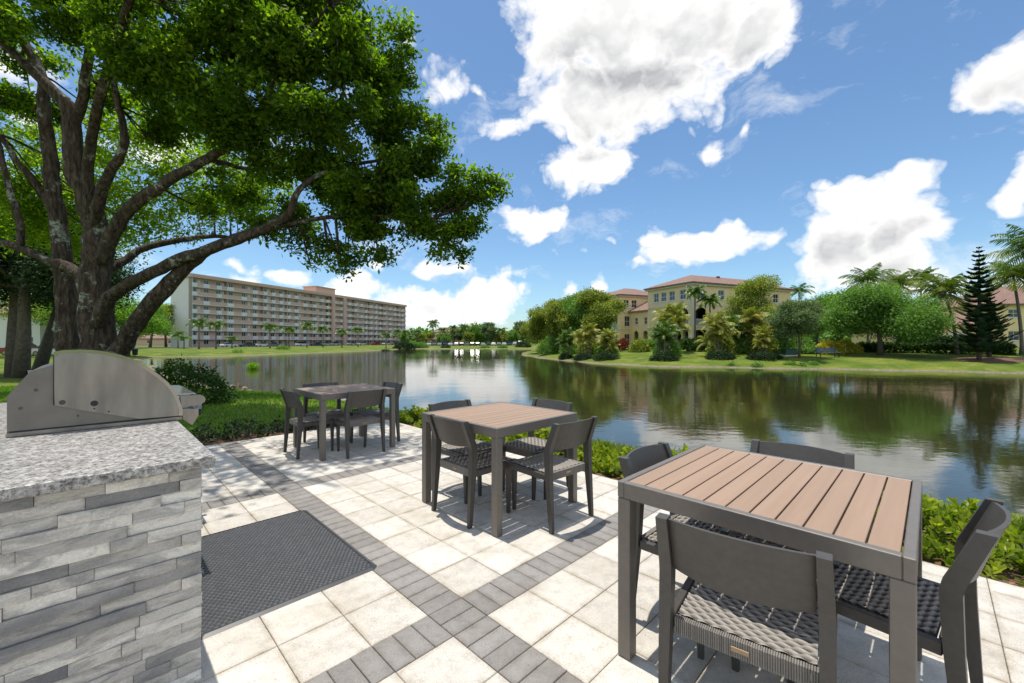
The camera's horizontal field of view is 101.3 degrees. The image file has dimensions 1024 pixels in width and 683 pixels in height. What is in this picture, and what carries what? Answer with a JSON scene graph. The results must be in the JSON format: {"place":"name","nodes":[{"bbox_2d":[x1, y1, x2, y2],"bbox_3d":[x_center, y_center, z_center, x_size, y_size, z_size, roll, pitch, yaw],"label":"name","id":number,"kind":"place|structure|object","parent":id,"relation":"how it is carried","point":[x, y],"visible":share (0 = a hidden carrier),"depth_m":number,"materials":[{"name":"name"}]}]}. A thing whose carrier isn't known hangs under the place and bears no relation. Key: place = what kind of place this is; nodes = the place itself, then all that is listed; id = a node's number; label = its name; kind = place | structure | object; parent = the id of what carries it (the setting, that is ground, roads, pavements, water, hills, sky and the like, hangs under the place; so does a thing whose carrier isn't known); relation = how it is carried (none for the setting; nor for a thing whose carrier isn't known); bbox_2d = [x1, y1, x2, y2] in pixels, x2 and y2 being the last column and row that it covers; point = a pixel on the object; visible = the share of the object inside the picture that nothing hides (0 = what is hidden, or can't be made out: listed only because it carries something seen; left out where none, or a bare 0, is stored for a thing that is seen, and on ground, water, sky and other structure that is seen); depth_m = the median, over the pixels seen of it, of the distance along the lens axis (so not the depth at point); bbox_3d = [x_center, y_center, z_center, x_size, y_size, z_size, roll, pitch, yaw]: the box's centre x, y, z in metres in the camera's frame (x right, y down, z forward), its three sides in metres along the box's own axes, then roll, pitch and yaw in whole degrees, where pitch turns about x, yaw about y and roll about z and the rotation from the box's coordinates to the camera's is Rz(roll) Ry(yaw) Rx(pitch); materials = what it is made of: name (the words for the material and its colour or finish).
{"place":"outdoors","nodes":[
{"label":"outdoors","id":0,"kind":"place"},
{"bbox_2d":[0,302,123,347],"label":"beige building","id":1,"kind":"structure","parent":0,"point":[38,330],"depth_m":59.69,"materials":[{"name":"paint"}]},
{"bbox_2d":[136,334,170,345],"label":"building","id":2,"kind":"structure","parent":0,"point":[142,341],"depth_m":171.33,"materials":[{"name":"beige paint"}]},
{"bbox_2d":[0,385,407,438],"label":"grass","id":3,"kind":"structure","parent":0,"point":[7,390],"depth_m":9.26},
{"bbox_2d":[0,343,1023,522],"bbox_3d":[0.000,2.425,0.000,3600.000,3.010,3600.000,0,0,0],"label":"ground","id":4,"kind":"structure","parent":0,"point":[899,361],"depth_m":39.85,"materials":[{"name":"plant"}]},
{"bbox_2d":[0,295,130,325],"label":"lawn tree","id":5,"kind":"object","parent":4,"relation":"on","point":[46,314],"visible":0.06,"depth_m":55.00,"materials":[{"name":"green plant"}]},
{"bbox_2d":[0,196,148,377],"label":"shade tree","id":6,"kind":"object","parent":4,"relation":"on","point":[25,280],"visible":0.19,"depth_m":20.68,"materials":[{"name":"green plant"}]},
{"bbox_2d":[31,237,136,369],"bbox_3d":[-26.901,-3.112,24.176,9.545,10.155,8.145,0,0,-3],"label":"shade tree","id":7,"kind":"object","parent":4,"relation":"on","point":[43,354],"depth_m":23.97,"materials":[{"name":"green plant"}]},
{"bbox_2d":[115,296,171,356],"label":"lawn tree","id":8,"kind":"object","parent":4,"relation":"on","point":[120,317],"visible":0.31,"depth_m":60.16,"materials":[{"name":"green plant"}]},
{"bbox_2d":[138,312,179,346],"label":"lawn tree","id":9,"kind":"object","parent":4,"relation":"on","point":[165,333],"visible":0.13,"depth_m":120.54,"materials":[{"name":"green plant"}]},
{"bbox_2d":[161,302,175,346],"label":"lawn tree","id":10,"kind":"object","parent":4,"relation":"on","point":[169,318],"visible":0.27,"depth_m":127.09,"materials":[{"name":"green plant"}]},
{"bbox_2d":[153,353,239,405],"bbox_3d":[-7.432,0.904,9.615,2.068,1.263,1.489,0,0,4],"label":"hedge","id":11,"kind":"object","parent":4,"relation":"on","point":[204,377],"visible":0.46,"depth_m":9.56,"materials":[{"name":"green plant"}]},
{"bbox_2d":[185,318,210,348],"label":"royal palm","id":12,"kind":"object","parent":4,"relation":"on","point":[195,323],"visible":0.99,"depth_m":94.86,"materials":[{"name":"green plant"}]},
{"bbox_2d":[203,320,227,348],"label":"royal palm","id":13,"kind":"object","parent":4,"relation":"on","point":[216,325],"visible":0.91,"depth_m":97.88,"materials":[{"name":"green plant"}]},
{"bbox_2d":[0,0,513,355],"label":"oak tree","id":14,"kind":"object","parent":4,"relation":"on","point":[242,46],"visible":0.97,"depth_m":8.88,"materials":[{"name":"green plant"}]},
{"bbox_2d":[171,273,406,346],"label":"apartment block","id":15,"kind":"structure","parent":4,"relation":"on","point":[244,309],"depth_m":152.66,"materials":[{"name":"beige paint"}]},
{"bbox_2d":[461,321,481,342],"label":"distant tree","id":16,"kind":"object","parent":4,"relation":"on","point":[475,329],"visible":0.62,"depth_m":195.79,"materials":[{"name":"green plant"}]},
{"bbox_2d":[479,322,497,340],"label":"distant tree","id":17,"kind":"object","parent":4,"relation":"on","point":[487,329],"visible":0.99,"depth_m":185.53,"materials":[{"name":"green plant"}]},
{"bbox_2d":[159,326,851,343],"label":"woodland","id":18,"kind":"object","parent":4,"relation":"on","point":[822,336],"visible":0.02,"depth_m":245.71,"materials":[{"name":"green plant"}]},
{"bbox_2d":[523,298,560,343],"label":"tree","id":19,"kind":"object","parent":4,"relation":"on","point":[537,328],"visible":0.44,"depth_m":71.33,"materials":[{"name":"green plant"}]},
{"bbox_2d":[536,334,560,354],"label":"shrub","id":20,"kind":"object","parent":4,"relation":"on","point":[548,341],"visible":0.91,"depth_m":65.27,"materials":[{"name":"green plant"}]},
{"bbox_2d":[542,298,584,349],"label":"tree","id":21,"kind":"object","parent":4,"relation":"on","point":[555,322],"visible":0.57,"depth_m":64.18,"materials":[{"name":"green plant"}]},
{"bbox_2d":[554,328,577,354],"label":"clump palm","id":22,"kind":"object","parent":4,"relation":"on","point":[566,338],"visible":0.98,"depth_m":53.69,"materials":[{"name":"green plant"}]},
{"bbox_2d":[569,323,599,355],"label":"clump palm","id":23,"kind":"object","parent":4,"relation":"on","point":[585,332],"visible":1,"depth_m":51.89,"materials":[{"name":"green plant"}]},
{"bbox_2d":[553,292,617,337],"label":"tree","id":24,"kind":"object","parent":4,"relation":"on","point":[570,307],"visible":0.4,"depth_m":61.74,"materials":[{"name":"green plant"}]},
{"bbox_2d":[572,286,630,339],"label":"tree","id":25,"kind":"object","parent":4,"relation":"on","point":[604,309],"visible":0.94,"depth_m":58.01,"materials":[{"name":"green plant"}]},
{"bbox_2d":[592,352,620,360],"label":"mound hedge","id":26,"kind":"object","parent":4,"relation":"on","point":[605,356],"visible":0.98,"depth_m":45.95,"materials":[{"name":"green plant"}]},
{"bbox_2d":[593,338,620,355],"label":"shrub","id":27,"kind":"object","parent":4,"relation":"on","point":[598,350],"visible":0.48,"depth_m":50.62,"materials":[{"name":"green plant"}]},
{"bbox_2d":[596,328,620,353],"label":"clump palm","id":28,"kind":"object","parent":4,"relation":"on","point":[608,334],"visible":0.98,"depth_m":49.82,"materials":[{"name":"green plant"}]},
{"bbox_2d":[198,416,1023,585],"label":"planting bed","id":29,"kind":"object","parent":4,"relation":"on","point":[615,476],"visible":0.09,"depth_m":4.39,"materials":[{"name":"green plant"}]},
{"bbox_2d":[187,422,235,445],"bbox_3d":[-4.312,1.308,5.843,0.744,0.359,0.656,0,0,0],"label":"edging shrub","id":30,"kind":"object","parent":29,"relation":"on","point":[201,438],"visible":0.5,"depth_m":5.86,"materials":[{"name":"green plant"}]},
{"bbox_2d":[217,414,271,441],"bbox_3d":[-3.889,1.258,6.136,0.697,0.450,0.674,0,0,-45],"label":"edging shrub","id":31,"kind":"object","parent":29,"relation":"on","point":[238,432],"visible":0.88,"depth_m":6.05,"materials":[{"name":"green plant"}]},
{"bbox_2d":[250,415,292,435],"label":"edging shrub","id":32,"kind":"object","parent":29,"relation":"on","point":[276,430],"visible":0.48,"depth_m":6.41,"materials":[{"name":"green plant"}]},
{"bbox_2d":[399,404,425,425],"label":"glossy shrub","id":33,"kind":"object","parent":29,"relation":"on","point":[410,417],"visible":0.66,"depth_m":7.38,"materials":[{"name":"green plant"}]},
{"bbox_2d":[577,438,617,464],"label":"glossy shrub","id":34,"kind":"object","parent":29,"relation":"on","point":[605,447],"visible":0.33,"depth_m":5.08,"materials":[{"name":"green plant"}]},
{"bbox_2d":[584,452,615,473],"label":"glossy shrub","id":35,"kind":"object","parent":29,"relation":"on","point":[596,466],"visible":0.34,"depth_m":4.67,"materials":[{"name":"green plant"}]},
{"bbox_2d":[601,444,633,477],"bbox_3d":[1.264,1.272,4.397,0.649,0.378,0.658,0,0,0],"label":"glossy shrub","id":36,"kind":"object","parent":29,"relation":"on","point":[611,468],"visible":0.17,"depth_m":4.37,"materials":[{"name":"green plant"}]},
{"bbox_2d":[868,509,947,553],"bbox_3d":[2.651,1.292,3.030,0.662,0.343,0.666,0,0,-39],"label":"glossy shrub","id":37,"kind":"object","parent":29,"relation":"on","point":[928,530],"visible":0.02,"depth_m":2.87,"materials":[{"name":"green plant"}]},
{"bbox_2d":[875,493,967,546],"bbox_3d":[2.917,1.281,3.092,0.602,0.374,0.614,0,0,0],"label":"glossy shrub","id":38,"kind":"object","parent":29,"relation":"on","point":[927,504],"visible":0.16,"depth_m":2.97,"materials":[{"name":"green plant"}]},
{"bbox_2d":[922,521,1023,585],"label":"glossy shrub","id":39,"kind":"object","parent":29,"relation":"on","point":[1004,551],"visible":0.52,"depth_m":2.66,"materials":[{"name":"green plant"}]},
{"bbox_2d":[929,497,1023,544],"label":"glossy shrub","id":40,"kind":"object","parent":29,"relation":"on","point":[964,516],"visible":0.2,"depth_m":3.14,"materials":[{"name":"green plant"}]},
{"bbox_2d":[999,522,1023,557],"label":"glossy shrub","id":41,"kind":"object","parent":29,"relation":"on","point":[1013,530],"visible":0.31,"depth_m":2.79,"materials":[{"name":"green plant"}]},
{"bbox_2d":[1010,552,1023,573],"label":"glossy shrub","id":42,"kind":"object","parent":29,"relation":"on","point":[1020,558],"visible":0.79,"depth_m":2.56,"materials":[{"name":"green plant"}]},
{"bbox_2d":[625,337,651,352],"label":"shrub","id":43,"kind":"object","parent":4,"relation":"on","point":[635,345],"visible":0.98,"depth_m":53.58,"materials":[{"name":"green plant"}]},
{"bbox_2d":[648,352,680,361],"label":"mound hedge","id":44,"kind":"object","parent":4,"relation":"on","point":[664,356],"visible":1,"depth_m":42.00,"materials":[{"name":"green plant"}]},
{"bbox_2d":[647,317,682,353],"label":"clump palm","id":45,"kind":"object","parent":4,"relation":"on","point":[662,333],"visible":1,"depth_m":43.85,"materials":[{"name":"green plant"}]},
{"bbox_2d":[651,334,685,355],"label":"shrub","id":46,"kind":"object","parent":4,"relation":"on","point":[677,348],"visible":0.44,"depth_m":44.92,"materials":[{"name":"green plant"}]},
{"bbox_2d":[650,301,692,352],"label":"clump palm","id":47,"kind":"object","parent":4,"relation":"on","point":[674,312],"visible":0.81,"depth_m":49.62,"materials":[{"name":"green plant"}]},
{"bbox_2d":[684,338,706,351],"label":"shrub","id":48,"kind":"object","parent":4,"relation":"on","point":[693,347],"visible":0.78,"depth_m":50.55,"materials":[{"name":"green plant"}]},
{"bbox_2d":[684,285,707,342],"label":"queen palm","id":49,"kind":"object","parent":4,"relation":"on","point":[694,292],"visible":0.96,"depth_m":51.91,"materials":[{"name":"green plant"}]},
{"bbox_2d":[696,293,721,345],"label":"queen palm","id":50,"kind":"object","parent":4,"relation":"on","point":[710,300],"visible":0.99,"depth_m":50.83,"materials":[{"name":"green plant"}]},
{"bbox_2d":[694,310,739,351],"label":"clump palm","id":51,"kind":"object","parent":4,"relation":"on","point":[716,330],"visible":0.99,"depth_m":43.99,"materials":[{"name":"green plant"}]},
{"bbox_2d":[704,350,736,359],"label":"mound hedge","id":52,"kind":"object","parent":4,"relation":"on","point":[723,354],"visible":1,"depth_m":41.43,"materials":[{"name":"green plant"}]},
{"bbox_2d":[704,334,738,354],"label":"shrub","id":53,"kind":"object","parent":4,"relation":"on","point":[731,347],"visible":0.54,"depth_m":45.45,"materials":[{"name":"green plant"}]},
{"bbox_2d":[723,311,749,349],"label":"clump palm","id":54,"kind":"object","parent":4,"relation":"on","point":[732,319],"visible":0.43,"depth_m":46.05,"materials":[{"name":"green plant"}]},
{"bbox_2d":[726,333,759,353],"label":"shrub","id":55,"kind":"object","parent":4,"relation":"on","point":[741,343],"visible":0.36,"depth_m":46.13,"materials":[{"name":"green plant"}]},
{"bbox_2d":[728,306,770,351],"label":"clump palm","id":56,"kind":"object","parent":4,"relation":"on","point":[751,318],"visible":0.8,"depth_m":45.39,"materials":[{"name":"green plant"}]},
{"bbox_2d":[724,273,784,345],"bbox_3d":[29.967,-3.660,52.471,6.934,9.664,7.302,0,0,33],"label":"airy tree","id":57,"kind":"object","parent":4,"relation":"on","point":[750,291],"visible":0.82,"depth_m":51.23,"materials":[{"name":"green plant"}]},
{"bbox_2d":[741,328,777,353],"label":"shrub","id":58,"kind":"object","parent":4,"relation":"on","point":[760,349],"visible":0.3,"depth_m":45.52,"materials":[{"name":"green plant"}]},
{"bbox_2d":[744,351,783,360],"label":"mound hedge","id":59,"kind":"object","parent":4,"relation":"on","point":[773,356],"visible":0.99,"depth_m":40.85,"materials":[{"name":"green plant"}]},
{"bbox_2d":[752,325,779,352],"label":"clump palm","id":60,"kind":"object","parent":4,"relation":"on","point":[764,336],"visible":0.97,"depth_m":42.76,"materials":[{"name":"green plant"}]},
{"bbox_2d":[534,432,1023,534],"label":"bank grass","id":61,"kind":"structure","parent":4,"relation":"on","point":[617,447],"depth_m":4.66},
{"bbox_2d":[762,330,795,353],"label":"shrub","id":62,"kind":"object","parent":4,"relation":"on","point":[784,343],"visible":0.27,"depth_m":45.73,"materials":[{"name":"green plant"}]},
{"bbox_2d":[766,296,828,357],"bbox_3d":[27.610,-1.374,40.876,5.636,5.997,5.660,0,0,37],"label":"silvery tree","id":63,"kind":"object","parent":4,"relation":"on","point":[790,318],"visible":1,"depth_m":40.34,"materials":[{"name":"green plant"}]},
{"bbox_2d":[790,283,814,298],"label":"coconut palm","id":64,"kind":"object","parent":4,"relation":"on","point":[798,289],"visible":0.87,"depth_m":87.35,"materials":[{"name":"green plant"}]},
{"bbox_2d":[785,344,827,353],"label":"hedge","id":65,"kind":"object","parent":4,"relation":"on","point":[807,349],"visible":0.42,"depth_m":44.56,"materials":[{"name":"green plant"}]},
{"bbox_2d":[814,339,845,354],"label":"yellow shrub","id":66,"kind":"object","parent":4,"relation":"on","point":[826,343],"visible":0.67,"depth_m":44.00,"materials":[{"name":"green plant"}]},
{"bbox_2d":[804,289,868,346],"bbox_3d":[44.012,-3.046,55.700,10.251,8.230,10.111,0,0,27],"label":"bright tree","id":67,"kind":"object","parent":4,"relation":"on","point":[825,300],"visible":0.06,"depth_m":55.84,"materials":[{"name":"green plant"}]},
{"bbox_2d":[831,339,863,353],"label":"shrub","id":68,"kind":"object","parent":4,"relation":"on","point":[849,347],"visible":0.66,"depth_m":44.90,"materials":[{"name":"green plant"}]},
{"bbox_2d":[839,262,900,342],"bbox_3d":[50.678,-4.974,60.026,6.957,11.994,6.596,0,0,0],"label":"coconut palm","id":69,"kind":"object","parent":4,"relation":"on","point":[874,273],"visible":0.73,"depth_m":59.47,"materials":[{"name":"green plant"}]},
{"bbox_2d":[817,280,962,354],"bbox_3d":[36.745,-2.358,41.971,9.523,7.606,12.076,0,0,-13],"label":"spreading tree","id":70,"kind":"object","parent":4,"relation":"on","point":[880,310],"visible":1,"depth_m":40.31,"materials":[{"name":"green plant"}]},
{"bbox_2d":[879,271,925,297],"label":"coconut palm","id":71,"kind":"object","parent":4,"relation":"on","point":[903,279],"visible":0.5,"depth_m":63.15,"materials":[{"name":"green plant"}]},
{"bbox_2d":[905,266,943,295],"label":"coconut palm","id":72,"kind":"object","parent":4,"relation":"on","point":[919,273],"visible":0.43,"depth_m":65.47,"materials":[{"name":"green plant"}]},
{"bbox_2d":[852,311,1008,347],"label":"garage wing","id":73,"kind":"structure","parent":4,"relation":"on","point":[855,339],"depth_m":60.99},
{"bbox_2d":[893,335,976,349],"bbox_3d":[52.178,0.181,50.952,9.624,2.386,2.159,0,0,14],"label":"hedge","id":74,"kind":"object","parent":4,"relation":"on","point":[947,338],"visible":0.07,"depth_m":50.65,"materials":[{"name":"green plant"}]},
{"bbox_2d":[856,340,1016,354],"bbox_3d":[43.099,0.687,43.556,12.252,1.791,2.132,0,0,40],"label":"hedge","id":75,"kind":"object","parent":4,"relation":"on","point":[908,347],"visible":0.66,"depth_m":43.42,"materials":[{"name":"green plant"}]},
{"bbox_2d":[905,272,990,354],"bbox_3d":[42.354,-2.783,40.923,6.080,8.252,5.772,0,0,0],"label":"coconut palm","id":76,"kind":"object","parent":4,"relation":"on","point":[944,286],"visible":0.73,"depth_m":40.74,"materials":[{"name":"green plant"}]},
{"bbox_2d":[945,246,1011,360],"bbox_3d":[39.889,-3.230,35.877,3.705,9.911,3.986,0,0,0],"label":"norfolk pine","id":77,"kind":"object","parent":4,"relation":"on","point":[984,340],"visible":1,"depth_m":35.66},
{"bbox_2d":[937,286,1023,347],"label":"red roofed house","id":78,"kind":"structure","parent":4,"relation":"on","point":[1004,293],"depth_m":61.80,"materials":[{"name":"beige paint"}]},
{"bbox_2d":[949,357,1023,362],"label":"mulch ring","id":79,"kind":"object","parent":4,"relation":"on","point":[1002,359],"visible":0.96,"depth_m":36.01,"materials":[{"name":"brown soil"}]},
{"bbox_2d":[955,296,1023,356],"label":"norfolk pine","id":80,"kind":"object","parent":4,"relation":"on","point":[998,330],"visible":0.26,"depth_m":37.35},
{"bbox_2d":[967,261,1023,354],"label":"coconut palm","id":81,"kind":"object","parent":4,"relation":"on","point":[1016,273],"visible":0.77,"depth_m":39.91,"materials":[{"name":"green plant"}]},
{"bbox_2d":[975,223,1023,278],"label":"coconut palm","id":82,"kind":"object","parent":4,"relation":"on","point":[1014,241],"visible":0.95,"depth_m":36.84,"materials":[{"name":"green plant"}]},
{"bbox_2d":[0,0,1023,330],"label":"sky","id":83,"kind":"structure","parent":0,"point":[644,144],"materials":[{"name":"blue"}]},
{"bbox_2d":[136,349,1023,514],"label":"water","id":84,"kind":"structure","parent":0,"point":[943,436],"depth_m":17.16,"materials":[{"name":"liquid"}]},
{"bbox_2d":[195,420,1023,682],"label":"patio","id":85,"kind":"structure","parent":0,"point":[442,593],"depth_m":2.26,"materials":[{"name":"tile"}]},
{"bbox_2d":[0,403,215,682],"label":"grill counter","id":86,"kind":"object","parent":85,"relation":"on","point":[100,557],"visible":0.92,"depth_m":1.53,"materials":[{"name":"stone"}]},
{"bbox_2d":[6,348,204,437],"bbox_3d":[-2.405,0.271,2.547,0.783,0.459,0.796,0,0,-45],"label":"gas grill","id":87,"kind":"object","parent":86,"relation":"on","point":[72,389],"visible":1,"depth_m":2.21,"materials":[{"name":"metal"}]},
{"bbox_2d":[201,510,376,639],"bbox_3d":[-1.567,1.363,2.666,0.910,0.012,1.250,0,0,-45],"label":"rubber mat","id":88,"kind":"object","parent":85,"relation":"on","point":[250,571],"visible":0.92,"depth_m":2.54,"materials":[{"name":"rubber"}]},
{"bbox_2d":[279,389,339,458],"bbox_3d":[-2.514,0.976,5.197,0.576,0.786,0.490,0,0,-45],"label":"patio chair","id":89,"kind":"object","parent":85,"relation":"on","point":[292,400],"visible":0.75,"depth_m":5.05,"materials":[{"name":"metal"}]},
{"bbox_2d":[302,382,352,448],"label":"patio chair","id":90,"kind":"object","parent":85,"relation":"on","point":[338,412],"visible":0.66,"depth_m":5.69,"materials":[{"name":"metal"}]},
{"bbox_2d":[293,383,394,460],"bbox_3d":[-2.180,0.989,5.460,0.942,0.762,0.942,0,0,-45],"label":"square table","id":91,"kind":"object","parent":85,"relation":"on","point":[322,394],"visible":0.88,"depth_m":5.33,"materials":[{"name":"wood"}]},
{"bbox_2d":[330,388,386,458],"bbox_3d":[-1.902,0.976,5.215,0.490,0.786,0.576,0,0,-45],"label":"patio chair","id":92,"kind":"object","parent":85,"relation":"on","point":[363,399],"visible":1,"depth_m":5.08,"materials":[{"name":"metal"}]},
{"bbox_2d":[349,382,402,447],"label":"patio chair","id":93,"kind":"object","parent":85,"relation":"on","point":[376,412],"visible":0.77,"depth_m":5.74,"materials":[{"name":"metal"}]},
{"bbox_2d":[428,399,505,503],"bbox_3d":[-0.429,0.976,3.895,0.576,0.786,0.490,0,0,45],"label":"patio chair","id":94,"kind":"object","parent":85,"relation":"on","point":[449,450],"visible":0.43,"depth_m":3.86,"materials":[{"name":"metal"}]},
{"bbox_2d":[427,414,516,528],"bbox_3d":[-0.328,0.976,3.386,0.490,0.786,0.576,0,0,45],"label":"patio chair","id":95,"kind":"object","parent":85,"relation":"on","point":[473,465],"visible":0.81,"depth_m":3.25,"materials":[{"name":"metal"}]},
{"bbox_2d":[422,402,576,537],"bbox_3d":[-0.106,0.989,3.590,0.942,0.762,0.942,0,0,-45],"label":"square table","id":96,"kind":"object","parent":85,"relation":"on","point":[498,422],"visible":0.93,"depth_m":3.41,"materials":[{"name":"wood"}]},
{"bbox_2d":[503,398,572,499],"bbox_3d":[0.229,0.976,3.982,0.490,0.786,0.576,0,0,45],"label":"patio chair","id":97,"kind":"object","parent":85,"relation":"on","point":[530,444],"visible":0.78,"depth_m":3.97,"materials":[{"name":"metal"}]},
{"bbox_2d":[505,416,597,534],"bbox_3d":[0.316,0.976,3.299,0.490,0.786,0.576,0,0,-42],"label":"patio chair","id":98,"kind":"object","parent":85,"relation":"on","point":[548,466],"visible":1,"depth_m":3.19,"materials":[{"name":"metal"}]},
{"bbox_2d":[618,441,763,671],"bbox_3d":[0.891,0.976,2.099,0.490,0.786,0.576,0,0,-45],"label":"patio chair","id":99,"kind":"object","parent":85,"relation":"on","point":[636,460],"visible":0.26,"depth_m":2.13,"materials":[{"name":"metal"}]},
{"bbox_2d":[655,512,836,682],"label":"patio chair","id":100,"kind":"object","parent":85,"relation":"on","point":[765,607],"visible":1,"depth_m":1.33,"materials":[{"name":"metal"}]},
{"bbox_2d":[618,444,921,682],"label":"square table","id":101,"kind":"object","parent":85,"relation":"on","point":[797,504],"visible":0.97,"depth_m":1.63,"materials":[{"name":"wood"}]},
{"bbox_2d":[720,439,854,625],"bbox_3d":[1.430,0.976,2.167,0.576,0.786,0.490,0,0,-45],"label":"patio chair","id":102,"kind":"object","parent":85,"relation":"on","point":[810,454],"visible":0.08,"depth_m":2.30,"materials":[{"name":"metal"}]},
{"bbox_2d":[787,497,1011,682],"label":"patio chair","id":103,"kind":"object","parent":85,"relation":"on","point":[948,604],"visible":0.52,"depth_m":1.49,"materials":[{"name":"metal"}]},
{"bbox_2d":[597,275,795,347],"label":"yellow house","id":104,"kind":"structure","parent":0,"point":[635,319],"depth_m":66.77,"materials":[{"name":"beige paint"}]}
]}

